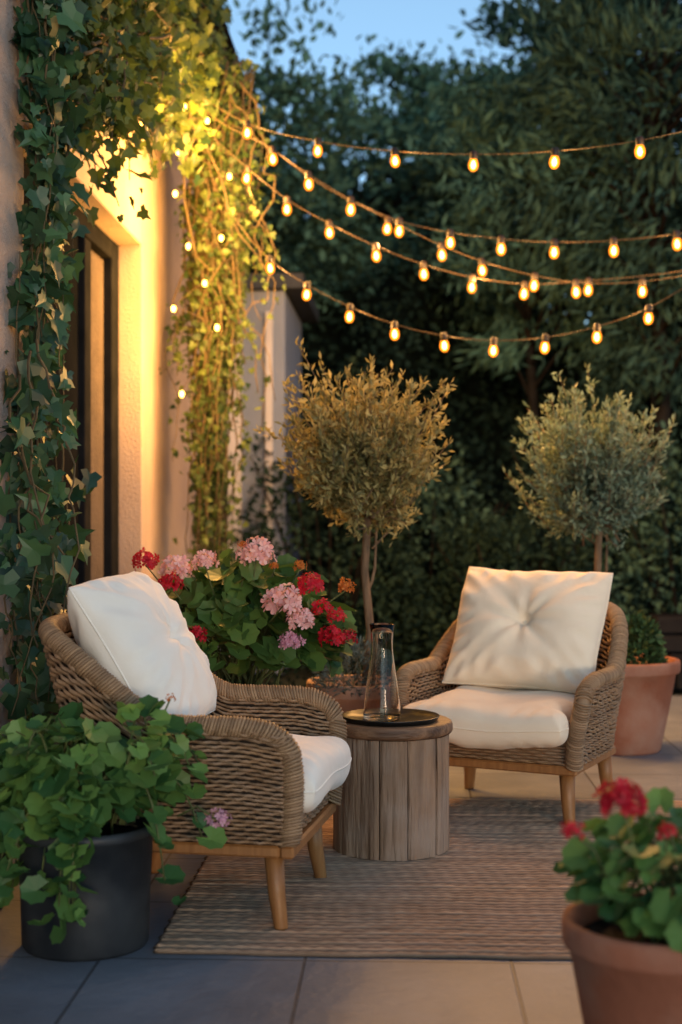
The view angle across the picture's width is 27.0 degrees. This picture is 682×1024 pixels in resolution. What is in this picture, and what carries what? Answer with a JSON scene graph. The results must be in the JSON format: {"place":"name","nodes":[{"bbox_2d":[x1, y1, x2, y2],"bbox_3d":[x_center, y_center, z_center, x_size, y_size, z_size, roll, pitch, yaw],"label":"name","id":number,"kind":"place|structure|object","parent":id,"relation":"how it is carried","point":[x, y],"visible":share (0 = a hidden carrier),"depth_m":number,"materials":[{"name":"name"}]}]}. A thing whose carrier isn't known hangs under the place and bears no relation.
{"place":"outdoors","nodes":[
{"label":"outdoors","id":0,"kind":"place"},
{"bbox_2d":[0,696,681,1023],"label":"patio","id":1,"kind":"structure","parent":0,"point":[145,984],"depth_m":3.33,"materials":[{"name":"tile"}]},
{"bbox_2d":[0,693,232,961],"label":"potted ivy geranium","id":2,"kind":"object","parent":1,"relation":"on","point":[79,870],"visible":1,"depth_m":3.50,"materials":[{"name":"plant"}]},
{"bbox_2d":[131,536,357,685],"bbox_3d":[-0.369,0.591,5.025,0.868,1.019,0.828,0,0,2],"label":"potted geranium","id":3,"kind":"object","parent":1,"relation":"on","point":[296,622],"visible":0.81,"depth_m":4.84,"materials":[{"name":"plant"}]},
{"bbox_2d":[253,336,457,712],"bbox_3d":[0.063,0.200,5.777,0.830,1.800,0.768,0,0,21],"label":"potted olive tree","id":4,"kind":"object","parent":1,"relation":"on","point":[368,461],"visible":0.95,"depth_m":5.62,"materials":[{"name":"green plant"}]},
{"bbox_2d":[153,798,681,959],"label":"rug","id":5,"kind":"object","parent":1,"relation":"on","point":[490,883],"visible":0.52,"depth_m":4.00,"materials":[{"name":"fabric"}]},
{"bbox_2d":[38,612,346,930],"bbox_3d":[-0.428,0.696,4.046,0.794,0.812,0.728,0,0,10],"label":"wicker armchair","id":6,"kind":"object","parent":5,"relation":"on","point":[248,746],"visible":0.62,"depth_m":3.72,"materials":[{"name":"brown wicker"}]},
{"bbox_2d":[290,734,351,812],"bbox_3d":[-0.300,0.720,4.022,0.592,0.196,0.558,1,0,10],"label":"seat cushion","id":7,"kind":"object","parent":6,"relation":"on","point":[326,761],"visible":0.25,"depth_m":3.88,"materials":[{"name":"white fabric"}]},
{"bbox_2d":[67,571,216,715],"bbox_3d":[-0.569,0.410,4.072,0.279,0.497,0.536,-32,-3,11],"label":"back pillow","id":8,"kind":"object","parent":7,"relation":"on","point":[133,633],"visible":0.71,"depth_m":3.87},
{"bbox_2d":[333,715,452,860],"bbox_3d":[0.159,0.886,4.621,0.406,0.427,0.406,0,0,2],"label":"side table","id":9,"kind":"object","parent":5,"relation":"on","point":[394,805],"visible":0.77,"depth_m":4.46,"materials":[{"name":"brown wood"}]},
{"bbox_2d":[342,708,439,726],"bbox_3d":[0.159,0.664,4.600,0.320,0.017,0.320,0,0,2],"label":"serving tray","id":10,"kind":"object","parent":9,"relation":"on","point":[413,717],"visible":0.67,"depth_m":4.58,"materials":[{"name":"black metal"}]},
{"bbox_2d":[363,623,400,720],"bbox_3d":[0.133,0.515,4.600,0.121,0.306,0.121,0,0,2],"label":"glass carafe","id":11,"kind":"object","parent":10,"relation":"on","point":[382,701],"visible":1,"depth_m":4.56,"materials":[{"name":"clear glass"}]},
{"bbox_2d":[396,602,628,824],"bbox_3d":[0.682,0.720,5.363,0.778,0.764,0.771,0,0,26],"label":"wicker armchair","id":12,"kind":"object","parent":5,"relation":"on","point":[589,742],"visible":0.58,"depth_m":5.09,"materials":[{"name":"brown wicker"}]},
{"bbox_2d":[403,685,574,749],"bbox_3d":[0.603,0.748,5.206,0.625,0.180,0.622,0,1,26],"label":"seat cushion","id":13,"kind":"object","parent":12,"relation":"on","point":[483,717],"visible":0.74,"depth_m":4.95,"materials":[{"name":"white fabric"}]},
{"bbox_2d":[442,566,612,693],"bbox_3d":[0.718,0.450,5.438,0.592,0.511,0.275,2,-30,24],"label":"back pillow","id":14,"kind":"object","parent":13,"relation":"on","point":[537,630],"visible":0.94,"depth_m":5.34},
{"bbox_2d":[502,363,680,755],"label":"potted olive tree","id":15,"kind":"object","parent":1,"relation":"on","point":[597,485],"visible":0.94,"depth_m":6.46,"materials":[{"name":"green plant"}]},
{"bbox_2d":[552,777,681,1023],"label":"potted red geranium","id":16,"kind":"object","parent":1,"relation":"on","point":[622,940],"visible":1,"depth_m":2.58,"materials":[{"name":"plant"}]},
{"bbox_2d":[224,0,680,323],"label":"sky","id":17,"kind":"structure","parent":0,"point":[428,21],"materials":[{"name":"blue"}]},
{"bbox_2d":[243,641,681,695],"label":"ground","id":18,"kind":"structure","parent":0,"point":[300,681],"depth_m":9.77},
{"bbox_2d":[0,0,318,735],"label":"house","id":19,"kind":"structure","parent":18,"relation":"on","point":[122,396],"depth_m":7.35,"materials":[{"name":"paint"}]},
{"bbox_2d":[0,0,101,744],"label":"climbing ivy","id":20,"kind":"object","parent":19,"relation":"attached to","point":[34,584],"visible":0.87,"depth_m":4.87,"materials":[{"name":"green plant"}]},
{"bbox_2d":[24,157,118,714],"bbox_3d":[-1.229,-0.140,6.207,0.075,2.480,2.298,0,0,2],"label":"door","id":21,"kind":"structure","parent":19,"relation":"in","point":[77,357],"depth_m":6.72,"materials":[{"name":"wood"}]},
{"bbox_2d":[25,0,244,227],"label":"overhanging ivy","id":22,"kind":"object","parent":19,"relation":"attached to","point":[145,61],"visible":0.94,"depth_m":5.98,"materials":[{"name":"green plant"}]},
{"bbox_2d":[141,104,231,396],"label":"fairy lights","id":23,"kind":"object","parent":22,"relation":"hanging from","point":[188,245],"visible":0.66,"depth_m":7.28,"materials":[{"name":"metal"}]},
{"bbox_2d":[186,111,679,299],"bbox_3d":[0.740,-1.636,7.417,3.267,1.054,0.061,0,0,-5],"label":"string light","id":24,"kind":"object","parent":22,"relation":"hanging from","point":[376,254],"visible":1,"depth_m":7.38,"materials":[{"name":"glass"}]},
{"bbox_2d":[196,102,681,258],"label":"string light","id":25,"kind":"object","parent":22,"relation":"hanging from","point":[501,239],"visible":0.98,"depth_m":7.08,"materials":[{"name":"glass"}]},
{"bbox_2d":[206,114,681,297],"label":"string light","id":26,"kind":"object","parent":22,"relation":"hanging from","point":[533,285],"visible":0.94,"depth_m":7.36,"materials":[{"name":"glass"}]},
{"bbox_2d":[213,104,681,171],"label":"string light","id":27,"kind":"object","parent":22,"relation":"hanging from","point":[474,154],"visible":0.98,"depth_m":6.39,"materials":[{"name":"glass"}]},
{"bbox_2d":[159,29,285,577],"bbox_3d":[-0.644,-0.943,7.783,0.676,3.321,0.909,0,0,-25],"label":"hanging ivy","id":28,"kind":"object","parent":19,"relation":"hanging from","point":[223,267],"visible":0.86,"depth_m":7.68,"materials":[{"name":"green plant"}]},
{"bbox_2d":[221,197,681,356],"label":"string light","id":29,"kind":"object","parent":19,"relation":"hanging from","point":[493,348],"visible":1,"depth_m":6.98,"materials":[{"name":"glass"}]},
{"bbox_2d":[242,120,351,258],"bbox_3d":[-1.821,-1.888,16.991,3.980,6.039,3.543,0,0,2],"label":"garden tree","id":30,"kind":"object","parent":18,"relation":"on","point":[285,164],"visible":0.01,"depth_m":16.65,"materials":[{"name":"green plant"}]},
{"bbox_2d":[214,349,444,686],"bbox_3d":[-0.071,0.042,9.610,1.725,2.298,1.429,0,0,2],"label":"garden shrub","id":31,"kind":"object","parent":18,"relation":"on","point":[296,509],"visible":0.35,"depth_m":9.38,"materials":[{"name":"green plant"}]},
{"bbox_2d":[222,0,469,328],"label":"garden tree","id":32,"kind":"object","parent":18,"relation":"on","point":[281,91],"visible":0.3,"depth_m":12.69,"materials":[{"name":"green plant"}]},
{"bbox_2d":[250,34,539,321],"bbox_3d":[0.319,-1.880,15.033,3.674,6.024,4.014,0,0,2],"label":"garden tree","id":33,"kind":"object","parent":18,"relation":"on","point":[387,66],"visible":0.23,"depth_m":14.51,"materials":[{"name":"green plant"}]},
{"bbox_2d":[249,119,567,355],"bbox_3d":[0.286,-1.902,18.207,6.213,6.069,6.289,0,0,-14],"label":"garden tree","id":34,"kind":"object","parent":18,"relation":"on","point":[344,165],"visible":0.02,"depth_m":16.79,"materials":[{"name":"green plant"}]},
{"bbox_2d":[308,440,530,674],"bbox_3d":[0.649,0.305,10.181,1.817,1.738,1.584,0,0,2],"label":"garden shrub","id":35,"kind":"object","parent":18,"relation":"on","point":[428,508],"visible":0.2,"depth_m":9.99,"materials":[{"name":"green plant"}]},
{"bbox_2d":[247,222,681,638],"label":"tall hedge","id":36,"kind":"object","parent":18,"relation":"on","point":[481,411],"visible":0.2,"depth_m":12.38,"materials":[{"name":"green plant"}]},
{"bbox_2d":[347,30,614,336],"bbox_3d":[1.461,-2.001,15.897,3.565,6.266,3.573,0,0,34],"label":"garden tree","id":37,"kind":"object","parent":18,"relation":"on","point":[398,188],"visible":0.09,"depth_m":15.22,"materials":[{"name":"green plant"}]},
{"bbox_2d":[398,473,611,665],"bbox_3d":[1.184,0.460,9.608,1.601,1.462,1.381,0,0,2],"label":"garden shrub","id":38,"kind":"object","parent":18,"relation":"on","point":[512,553],"visible":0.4,"depth_m":9.46,"materials":[{"name":"green plant"}]},
{"bbox_2d":[350,54,675,364],"bbox_3d":[2.723,-2.352,17.351,5.848,6.968,5.967,0,0,2],"label":"garden tree","id":39,"kind":"object","parent":18,"relation":"on","point":[548,331],"depth_m":16.59,"materials":[{"name":"green plant"}]},
{"bbox_2d":[388,40,678,570],"bbox_3d":[1.597,-1.343,11.604,2.440,4.949,2.575,0,0,2],"label":"garden tree","id":40,"kind":"object","parent":18,"relation":"on","point":[476,101],"visible":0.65,"depth_m":11.26,"materials":[{"name":"green plant"}]},
{"bbox_2d":[440,0,681,352],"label":"garden tree","id":41,"kind":"object","parent":18,"relation":"on","point":[491,19],"visible":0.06,"depth_m":14.27,"materials":[{"name":"green plant"}]},
{"bbox_2d":[446,0,681,614],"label":"garden tree","id":42,"kind":"object","parent":18,"relation":"on","point":[629,24],"visible":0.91,"depth_m":10.53,"materials":[{"name":"green plant"}]},
{"bbox_2d":[466,0,681,333],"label":"garden tree","id":43,"kind":"object","parent":18,"relation":"on","point":[675,214],"visible":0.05,"depth_m":12.74,"materials":[{"name":"green plant"}]},
{"bbox_2d":[485,349,681,623],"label":"garden shrub","id":44,"kind":"object","parent":18,"relation":"on","point":[676,568],"visible":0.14,"depth_m":10.28,"materials":[{"name":"green plant"}]},
{"bbox_2d":[584,420,681,637],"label":"garden shrub","id":45,"kind":"object","parent":18,"relation":"on","point":[646,529],"visible":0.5,"depth_m":9.64,"materials":[{"name":"green plant"}]},
{"bbox_2d":[634,614,681,689],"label":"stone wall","id":46,"kind":"structure","parent":0,"point":[670,627],"depth_m":8.77,"materials":[{"name":"brown stone"}]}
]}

